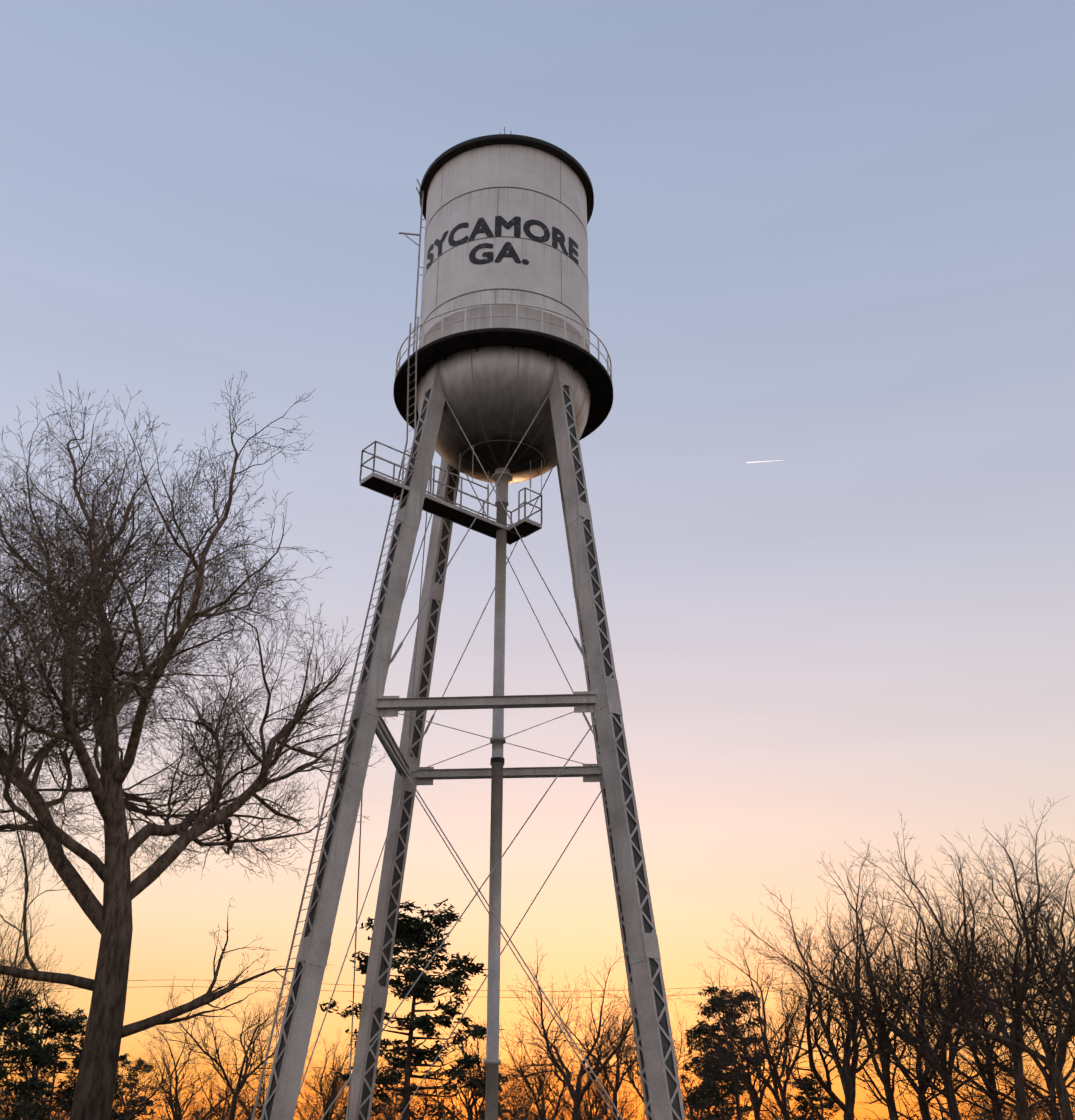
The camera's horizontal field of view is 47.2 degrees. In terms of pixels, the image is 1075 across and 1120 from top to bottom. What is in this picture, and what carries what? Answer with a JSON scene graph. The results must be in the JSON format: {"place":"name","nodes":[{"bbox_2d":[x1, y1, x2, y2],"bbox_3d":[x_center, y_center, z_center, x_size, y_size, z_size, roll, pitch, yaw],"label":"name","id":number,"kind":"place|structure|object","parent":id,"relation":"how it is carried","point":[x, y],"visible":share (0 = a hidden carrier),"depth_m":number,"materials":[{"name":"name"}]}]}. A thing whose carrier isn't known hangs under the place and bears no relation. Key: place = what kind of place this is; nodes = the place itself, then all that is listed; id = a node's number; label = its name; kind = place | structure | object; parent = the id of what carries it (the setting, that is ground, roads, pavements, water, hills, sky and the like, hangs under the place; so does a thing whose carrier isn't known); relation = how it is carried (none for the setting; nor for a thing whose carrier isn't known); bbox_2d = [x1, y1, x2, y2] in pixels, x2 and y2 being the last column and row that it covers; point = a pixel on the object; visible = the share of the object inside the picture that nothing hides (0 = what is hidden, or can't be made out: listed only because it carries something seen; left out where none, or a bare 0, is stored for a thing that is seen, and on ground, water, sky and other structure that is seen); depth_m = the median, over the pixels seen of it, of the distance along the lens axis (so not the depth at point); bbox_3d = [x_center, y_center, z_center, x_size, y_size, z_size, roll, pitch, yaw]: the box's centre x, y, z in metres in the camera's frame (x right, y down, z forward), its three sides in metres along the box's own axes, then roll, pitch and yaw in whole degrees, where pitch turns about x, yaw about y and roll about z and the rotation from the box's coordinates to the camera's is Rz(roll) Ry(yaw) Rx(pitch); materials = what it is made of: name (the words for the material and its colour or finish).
{"place":"outdoors","nodes":[
{"label":"outdoors","id":0,"kind":"place"},
{"bbox_2d":[0,980,1070,1075],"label":"power lines","id":1,"kind":"object","parent":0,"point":[468,996],"visible":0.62,"depth_m":54.95,"materials":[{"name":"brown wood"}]},
{"bbox_2d":[0,0,1074,1119],"label":"sky","id":2,"kind":"structure","parent":0,"point":[833,241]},
{"label":"ground","id":3,"kind":"structure","parent":0,"visible":0},
{"bbox_2d":[0,988,56,1119],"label":"pine tree","id":4,"kind":"object","parent":3,"relation":"on","point":[10,1015],"visible":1,"depth_m":52.36,"materials":[{"name":"green plant"}]},
{"bbox_2d":[0,1092,57,1119],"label":"shrub","id":5,"kind":"object","parent":3,"relation":"on","point":[7,1107],"visible":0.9,"depth_m":44.13,"materials":[{"name":"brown plant"}]},
{"bbox_2d":[0,1078,63,1119],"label":"tree","id":6,"kind":"object","parent":3,"relation":"on","point":[10,1111],"visible":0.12,"depth_m":119.10,"materials":[{"name":"brown plant"}]},
{"bbox_2d":[4,1059,72,1119],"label":"tree","id":7,"kind":"object","parent":3,"relation":"on","point":[47,1096],"visible":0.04,"depth_m":193.94,"materials":[{"name":"brown plant"}]},
{"bbox_2d":[16,1094,61,1119],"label":"shrub","id":8,"kind":"object","parent":3,"relation":"on","point":[19,1118],"visible":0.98,"depth_m":43.04,"materials":[{"name":"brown plant"}]},
{"bbox_2d":[0,870,81,1114],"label":"bare tree","id":9,"kind":"object","parent":3,"relation":"on","point":[10,990],"visible":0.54,"depth_m":60.46,"materials":[{"name":"brown plant"}]},
{"bbox_2d":[0,941,84,1119],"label":"bare tree","id":10,"kind":"object","parent":3,"relation":"on","point":[35,1072],"visible":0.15,"depth_m":65.39,"materials":[{"name":"brown plant"}]},
{"bbox_2d":[2,1001,87,1119],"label":"pine tree","id":11,"kind":"object","parent":3,"relation":"on","point":[69,1025],"visible":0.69,"depth_m":55.79,"materials":[{"name":"green plant"}]},
{"bbox_2d":[24,1085,70,1119],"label":"tree","id":12,"kind":"object","parent":3,"relation":"on","point":[65,1114],"visible":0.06,"depth_m":143.15,"materials":[{"name":"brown plant"}]},
{"bbox_2d":[24,1074,73,1119],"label":"tree","id":13,"kind":"object","parent":3,"relation":"on","point":[52,1100],"visible":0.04,"depth_m":204.94,"materials":[{"name":"brown plant"}]},
{"bbox_2d":[53,1062,129,1119],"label":"tree","id":14,"kind":"object","parent":3,"relation":"on","point":[113,1106],"visible":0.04,"depth_m":142.47,"materials":[{"name":"brown plant"}]},
{"bbox_2d":[58,1052,126,1119],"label":"pine tree","id":15,"kind":"object","parent":3,"relation":"on","point":[116,1097],"visible":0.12,"depth_m":58.93,"materials":[{"name":"green plant"}]},
{"bbox_2d":[34,1094,174,1119],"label":"shrub","id":16,"kind":"object","parent":3,"relation":"on","point":[148,1103],"visible":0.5,"depth_m":59.31,"materials":[{"name":"brown plant"}]},
{"bbox_2d":[56,1035,184,1119],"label":"bare tree","id":17,"kind":"object","parent":3,"relation":"on","point":[128,1104],"visible":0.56,"depth_m":87.48,"materials":[{"name":"brown plant"}]},
{"bbox_2d":[113,1053,154,1119],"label":"tree","id":18,"kind":"object","parent":3,"relation":"on","point":[138,1066],"visible":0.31,"depth_m":158.62,"materials":[{"name":"green plant"}]},
{"bbox_2d":[135,1100,168,1119],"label":"shrub","id":19,"kind":"object","parent":3,"relation":"on","point":[145,1105],"visible":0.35,"depth_m":93.55,"materials":[{"name":"brown plant"}]},
{"bbox_2d":[112,1107,229,1119],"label":"shrub","id":20,"kind":"object","parent":3,"relation":"on","point":[197,1114],"visible":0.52,"depth_m":83.63,"materials":[{"name":"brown plant"}]},
{"bbox_2d":[152,1088,222,1119],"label":"tree","id":21,"kind":"object","parent":3,"relation":"on","point":[196,1109],"visible":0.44,"depth_m":164.17,"materials":[{"name":"brown plant"}]},
{"bbox_2d":[131,1012,270,1119],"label":"bare tree","id":22,"kind":"object","parent":3,"relation":"on","point":[177,1114],"visible":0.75,"depth_m":77.41,"materials":[{"name":"brown plant"}]},
{"bbox_2d":[0,371,403,1119],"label":"sycamore tree","id":23,"kind":"object","parent":3,"relation":"on","point":[112,685],"visible":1,"depth_m":31.09,"materials":[{"name":"brown plant"}]},
{"bbox_2d":[143,976,320,1119],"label":"bare tree","id":24,"kind":"object","parent":3,"relation":"on","point":[246,1076],"visible":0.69,"depth_m":71.95,"materials":[{"name":"brown plant"}]},
{"bbox_2d":[214,1098,253,1119],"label":"tree","id":25,"kind":"object","parent":3,"relation":"on","point":[242,1110],"visible":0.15,"depth_m":131.53,"materials":[{"name":"brown plant"}]},
{"bbox_2d":[210,1065,269,1119],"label":"tree","id":26,"kind":"object","parent":3,"relation":"on","point":[237,1099],"visible":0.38,"depth_m":134.59,"materials":[{"name":"brown plant"}]},
{"bbox_2d":[208,1049,274,1119],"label":"bare tree","id":27,"kind":"object","parent":3,"relation":"on","point":[263,1084],"visible":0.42,"depth_m":84.25,"materials":[{"name":"brown plant"}]},
{"bbox_2d":[225,1080,261,1119],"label":"tree","id":28,"kind":"object","parent":3,"relation":"on","point":[245,1106],"visible":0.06,"depth_m":138.24,"materials":[{"name":"brown plant"}]},
{"bbox_2d":[224,1096,342,1119],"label":"shrub","id":29,"kind":"object","parent":3,"relation":"on","point":[294,1114],"visible":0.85,"depth_m":64.58,"materials":[{"name":"brown plant"}]},
{"bbox_2d":[294,1104,319,1119],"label":"shrub","id":30,"kind":"object","parent":3,"relation":"on","point":[317,1113],"visible":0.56,"depth_m":80.99,"materials":[{"name":"brown plant"}]},
{"bbox_2d":[245,1099,394,1119],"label":"shrub","id":31,"kind":"object","parent":3,"relation":"on","point":[259,1116],"visible":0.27,"depth_m":78.99,"materials":[{"name":"brown plant"}]},
{"bbox_2d":[293,1068,347,1119],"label":"tree","id":32,"kind":"object","parent":3,"relation":"on","point":[318,1102],"visible":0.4,"depth_m":161.40,"materials":[{"name":"brown plant"}]},
{"bbox_2d":[300,1068,382,1119],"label":"tree","id":33,"kind":"object","parent":3,"relation":"on","point":[331,1097],"visible":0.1,"depth_m":177.53,"materials":[{"name":"brown plant"}]},
{"bbox_2d":[300,1027,395,1119],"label":"bare tree","id":34,"kind":"object","parent":3,"relation":"on","point":[336,1089],"visible":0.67,"depth_m":82.52,"materials":[{"name":"brown plant"}]},
{"bbox_2d":[321,1059,393,1119],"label":"bare tree","id":35,"kind":"object","parent":3,"relation":"on","point":[344,1104],"visible":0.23,"depth_m":91.13,"materials":[{"name":"brown plant"}]},
{"bbox_2d":[372,1055,418,1118],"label":"tree","id":36,"kind":"object","parent":3,"relation":"on","point":[392,1070],"visible":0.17,"depth_m":156.47,"materials":[{"name":"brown plant"}]},
{"bbox_2d":[337,1100,457,1119],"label":"shrub","id":37,"kind":"object","parent":3,"relation":"on","point":[379,1110],"visible":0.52,"depth_m":69.19,"materials":[{"name":"brown plant"}]},
{"bbox_2d":[371,1084,428,1119],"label":"tree","id":38,"kind":"object","parent":3,"relation":"on","point":[389,1110],"visible":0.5,"depth_m":122.56,"materials":[{"name":"brown plant"}]},
{"bbox_2d":[319,899,504,1119],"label":"pine tree","id":39,"kind":"object","parent":3,"relation":"on","point":[416,932],"visible":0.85,"depth_m":69.19,"materials":[{"name":"green plant"}]},
{"bbox_2d":[379,1063,444,1119],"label":"tree","id":40,"kind":"object","parent":3,"relation":"on","point":[398,1100],"visible":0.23,"depth_m":137.30,"materials":[{"name":"brown plant"}]},
{"bbox_2d":[341,1105,529,1119],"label":"shrub","id":41,"kind":"object","parent":3,"relation":"on","point":[434,1115],"visible":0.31,"depth_m":82.65,"materials":[{"name":"brown plant"}]},
{"bbox_2d":[403,1054,468,1119],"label":"bare tree","id":42,"kind":"object","parent":3,"relation":"on","point":[437,1100],"visible":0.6,"depth_m":69.69,"materials":[{"name":"brown plant"}]},
{"bbox_2d":[377,1013,532,1119],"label":"bare tree","id":43,"kind":"object","parent":3,"relation":"on","point":[468,1101],"visible":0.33,"depth_m":78.54,"materials":[{"name":"brown plant"}]},
{"bbox_2d":[386,1098,543,1119],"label":"shrub","id":44,"kind":"object","parent":3,"relation":"on","point":[466,1111],"visible":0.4,"depth_m":81.55,"materials":[{"name":"brown plant"}]},
{"bbox_2d":[388,1096,551,1119],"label":"shrub","id":45,"kind":"object","parent":3,"relation":"on","point":[411,1111],"visible":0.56,"depth_m":71.13,"materials":[{"name":"brown plant"}]},
{"bbox_2d":[263,357,684,1119],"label":"water tower legs","id":46,"kind":"object","parent":3,"relation":"on","point":[655,1047],"visible":0.85,"depth_m":34.56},
{"bbox_2d":[251,179,425,1119],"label":"water tower ladders","id":47,"kind":"object","parent":46,"relation":"attached to","point":[314,847],"visible":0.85,"depth_m":33.12,"materials":[{"name":"grey metal"}]},
{"bbox_2d":[359,441,541,544],"bbox_3d":[-2.596,-2.815,38.698,1.570,2.652,5.940,-27,-38,42],"label":"catwalk","id":48,"kind":"object","parent":46,"relation":"attached to","point":[525,526],"visible":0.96,"depth_m":38.61,"materials":[{"name":"grey metal"}]},
{"bbox_2d":[298,392,623,1119],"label":"cross bracing","id":49,"kind":"object","parent":46,"relation":"attached to","point":[582,702],"visible":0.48,"depth_m":35.02,"materials":[{"name":"grey metal"}]},
{"bbox_2d":[393,127,612,440],"bbox_3d":[-1.144,-9.961,44.111,7.460,10.240,7.460,-2,-27,4],"label":"water tank","id":50,"kind":"object","parent":46,"relation":"on","point":[539,301],"visible":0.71,"depth_m":41.67,"materials":[{"name":"white metal"}]},
{"bbox_2d":[426,216,578,268],"bbox_3d":[-1.282,-10.376,41.924,5.308,2.042,1.664,-2,-27,4],"label":"lettering","id":51,"kind":"object","parent":50,"relation":"attached to","point":[500,221],"visible":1,"depth_m":41.53},
{"bbox_2d":[416,346,589,483],"bbox_3d":[-1.155,-4.121,41.174,5.912,3.216,5.912,-2,-27,4],"label":"tank bottom","id":52,"kind":"object","parent":50,"relation":"attached to","point":[495,396],"visible":0.73,"depth_m":39.43,"materials":[{"name":"grey metal"}]},
{"bbox_2d":[484,475,509,1119],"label":"riser pipe","id":53,"kind":"object","parent":52,"relation":"attached to","point":[492,1061],"visible":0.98,"depth_m":35.20,"materials":[{"name":"grey metal"}]},
{"bbox_2d":[423,1099,537,1119],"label":"shrub","id":54,"kind":"object","parent":3,"relation":"on","point":[462,1114],"visible":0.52,"depth_m":78.46,"materials":[{"name":"brown plant"}]},
{"bbox_2d":[465,1066,513,1119],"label":"tree","id":55,"kind":"object","parent":3,"relation":"on","point":[500,1097],"visible":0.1,"depth_m":192.87,"materials":[{"name":"brown plant"}]},
{"bbox_2d":[424,1097,561,1119],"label":"shrub","id":56,"kind":"object","parent":3,"relation":"on","point":[432,1111],"visible":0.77,"depth_m":64.47,"materials":[{"name":"brown plant"}]},
{"bbox_2d":[456,1070,539,1119],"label":"tree","id":57,"kind":"object","parent":3,"relation":"on","point":[507,1103],"visible":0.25,"depth_m":174.59,"materials":[{"name":"brown plant"}]},
{"bbox_2d":[454,1065,569,1119],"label":"shrub","id":58,"kind":"object","parent":3,"relation":"on","point":[500,1107],"visible":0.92,"depth_m":38.55,"materials":[{"name":"brown plant"}]},
{"bbox_2d":[429,1101,599,1119],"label":"shrub","id":59,"kind":"object","parent":3,"relation":"on","point":[462,1110],"visible":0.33,"depth_m":91.53,"materials":[{"name":"brown plant"}]},
{"bbox_2d":[481,1056,566,1119],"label":"bare tree","id":60,"kind":"object","parent":3,"relation":"on","point":[508,1101],"visible":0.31,"depth_m":96.41,"materials":[{"name":"brown plant"}]},
{"bbox_2d":[498,1018,594,1119],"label":"bare tree","id":61,"kind":"object","parent":3,"relation":"on","point":[536,1087],"visible":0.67,"depth_m":88.39,"materials":[{"name":"brown plant"}]},
{"bbox_2d":[527,1092,568,1119],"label":"tree","id":62,"kind":"object","parent":3,"relation":"on","point":[545,1105],"visible":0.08,"depth_m":153.60,"materials":[{"name":"brown plant"}]},
{"bbox_2d":[517,1022,631,1119],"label":"bare tree","id":63,"kind":"object","parent":3,"relation":"on","point":[589,1097],"visible":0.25,"depth_m":91.14,"materials":[{"name":"brown plant"}]},
{"bbox_2d":[463,938,698,1119],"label":"bare tree","id":64,"kind":"object","parent":3,"relation":"on","point":[577,1095],"visible":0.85,"depth_m":76.23,"materials":[{"name":"brown plant"}]},
{"bbox_2d":[546,1086,617,1119],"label":"tree","id":65,"kind":"object","parent":3,"relation":"on","point":[572,1105],"visible":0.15,"depth_m":158.88,"materials":[{"name":"brown plant"}]},
{"bbox_2d":[564,1069,628,1119],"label":"tree","id":66,"kind":"object","parent":3,"relation":"on","point":[596,1107],"visible":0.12,"depth_m":201.64,"materials":[{"name":"brown plant"}]},
{"bbox_2d":[561,1071,640,1119],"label":"tree","id":67,"kind":"object","parent":3,"relation":"on","point":[621,1111],"visible":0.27,"depth_m":109.83,"materials":[{"name":"brown plant"}]},
{"bbox_2d":[534,975,680,1119],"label":"bare tree","id":68,"kind":"object","parent":3,"relation":"on","point":[617,1083],"visible":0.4,"depth_m":81.20,"materials":[{"name":"brown plant"}]},
{"bbox_2d":[589,1002,695,1119],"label":"bare tree","id":69,"kind":"object","parent":3,"relation":"on","point":[631,1079],"visible":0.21,"depth_m":84.34,"materials":[{"name":"brown plant"}]},
{"bbox_2d":[627,1096,702,1119],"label":"shrub","id":70,"kind":"object","parent":3,"relation":"on","point":[684,1108],"visible":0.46,"depth_m":53.55,"materials":[{"name":"brown plant"}]},
{"bbox_2d":[678,1037,722,1119],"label":"bare tree","id":71,"kind":"object","parent":3,"relation":"on","point":[697,1088],"visible":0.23,"depth_m":90.56,"materials":[{"name":"brown plant"}]},
{"bbox_2d":[679,1025,745,1119],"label":"pine tree","id":72,"kind":"object","parent":3,"relation":"on","point":[712,1089],"visible":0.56,"depth_m":75.08,"materials":[{"name":"green plant"}]},
{"bbox_2d":[696,1049,754,1119],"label":"tree","id":73,"kind":"object","parent":3,"relation":"on","point":[741,1109],"visible":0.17,"depth_m":126.38,"materials":[{"name":"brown plant"}]},
{"bbox_2d":[683,985,774,1119],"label":"pine tree","id":74,"kind":"object","parent":3,"relation":"on","point":[733,1090],"visible":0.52,"depth_m":68.37,"materials":[{"name":"green plant"}]},
{"bbox_2d":[702,1076,775,1119],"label":"bare tree","id":75,"kind":"object","parent":3,"relation":"on","point":[733,1100],"visible":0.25,"depth_m":96.39,"materials":[{"name":"brown plant"}]},
{"bbox_2d":[677,961,838,1119],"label":"bare tree","id":76,"kind":"object","parent":3,"relation":"on","point":[749,1084],"visible":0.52,"depth_m":64.58,"materials":[{"name":"brown plant"}]},
{"bbox_2d":[684,930,863,1119],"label":"bare tree","id":77,"kind":"object","parent":3,"relation":"on","point":[776,1085],"visible":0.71,"depth_m":57.44,"materials":[{"name":"brown plant"}]},
{"bbox_2d":[760,1089,800,1119],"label":"tree","id":78,"kind":"object","parent":3,"relation":"on","point":[776,1108],"visible":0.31,"depth_m":179.79,"materials":[{"name":"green plant"}]},
{"bbox_2d":[694,1106,888,1119],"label":"shrub","id":79,"kind":"object","parent":3,"relation":"on","point":[720,1114],"visible":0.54,"depth_m":63.00,"materials":[{"name":"brown plant"}]},
{"bbox_2d":[739,1067,843,1119],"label":"tree","id":80,"kind":"object","parent":3,"relation":"on","point":[769,1114],"visible":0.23,"depth_m":167.42,"materials":[{"name":"brown plant"}]},
{"bbox_2d":[780,1071,840,1119],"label":"tree","id":81,"kind":"object","parent":3,"relation":"on","point":[830,1105],"visible":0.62,"depth_m":131.12,"materials":[{"name":"green plant"}]},
{"bbox_2d":[690,884,989,1119],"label":"bare tree","id":82,"kind":"object","parent":3,"relation":"on","point":[848,1081],"visible":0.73,"depth_m":51.47,"materials":[{"name":"brown plant"}]},
{"bbox_2d":[789,841,976,1119],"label":"bare tree","id":83,"kind":"object","parent":3,"relation":"on","point":[889,1100],"visible":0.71,"depth_m":48.08,"materials":[{"name":"brown plant"}]},
{"bbox_2d":[731,838,1056,1119],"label":"bare tree","id":84,"kind":"object","parent":3,"relation":"on","point":[953,1113],"visible":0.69,"depth_m":46.47,"materials":[{"name":"brown plant"}]},
{"bbox_2d":[808,886,1038,1119],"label":"bare tree","id":85,"kind":"object","parent":3,"relation":"on","point":[920,1084],"visible":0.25,"depth_m":58.62,"materials":[{"name":"brown plant"}]},
{"bbox_2d":[864,1089,1008,1119],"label":"shrub","id":86,"kind":"object","parent":3,"relation":"on","point":[1005,1109],"visible":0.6,"depth_m":61.05,"materials":[{"name":"brown plant"}]},
{"bbox_2d":[843,832,1074,1119],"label":"bare tree","id":87,"kind":"object","parent":3,"relation":"on","point":[1062,1041],"visible":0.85,"depth_m":40.51,"materials":[{"name":"brown plant"}]},
{"bbox_2d":[857,911,1067,1119],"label":"bare tree","id":88,"kind":"object","parent":3,"relation":"on","point":[997,1109],"visible":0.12,"depth_m":57.18,"materials":[{"name":"brown plant"}]},
{"bbox_2d":[873,796,1074,1119],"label":"bare tree","id":89,"kind":"object","parent":3,"relation":"on","point":[1021,1108],"visible":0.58,"depth_m":43.79,"materials":[{"name":"brown plant"}]},
{"bbox_2d":[896,917,1074,1119],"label":"bare tree","id":90,"kind":"object","parent":3,"relation":"on","point":[1050,1084],"visible":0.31,"depth_m":54.22,"materials":[{"name":"brown plant"}]},
{"bbox_2d":[915,854,1074,1119],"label":"bare tree","id":91,"kind":"object","parent":3,"relation":"on","point":[1065,1006],"visible":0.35,"depth_m":46.31,"materials":[{"name":"brown plant"}]},
{"bbox_2d":[937,1068,1059,1119],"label":"tree","id":92,"kind":"object","parent":3,"relation":"on","point":[1012,1094],"visible":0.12,"depth_m":138.42,"materials":[{"name":"brown plant"}]},
{"bbox_2d":[963,1086,1039,1119],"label":"tree","id":93,"kind":"object","parent":3,"relation":"on","point":[989,1106],"visible":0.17,"depth_m":152.30,"materials":[{"name":"brown plant"}]},
{"bbox_2d":[956,1080,1061,1119],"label":"tree","id":94,"kind":"object","parent":3,"relation":"on","point":[978,1109],"visible":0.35,"depth_m":121.25,"materials":[{"name":"brown plant"}]},
{"bbox_2d":[1031,1078,1074,1119],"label":"tree","id":95,"kind":"object","parent":3,"relation":"on","point":[1047,1106],"visible":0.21,"depth_m":125.93,"materials":[{"name":"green plant"}]}
]}

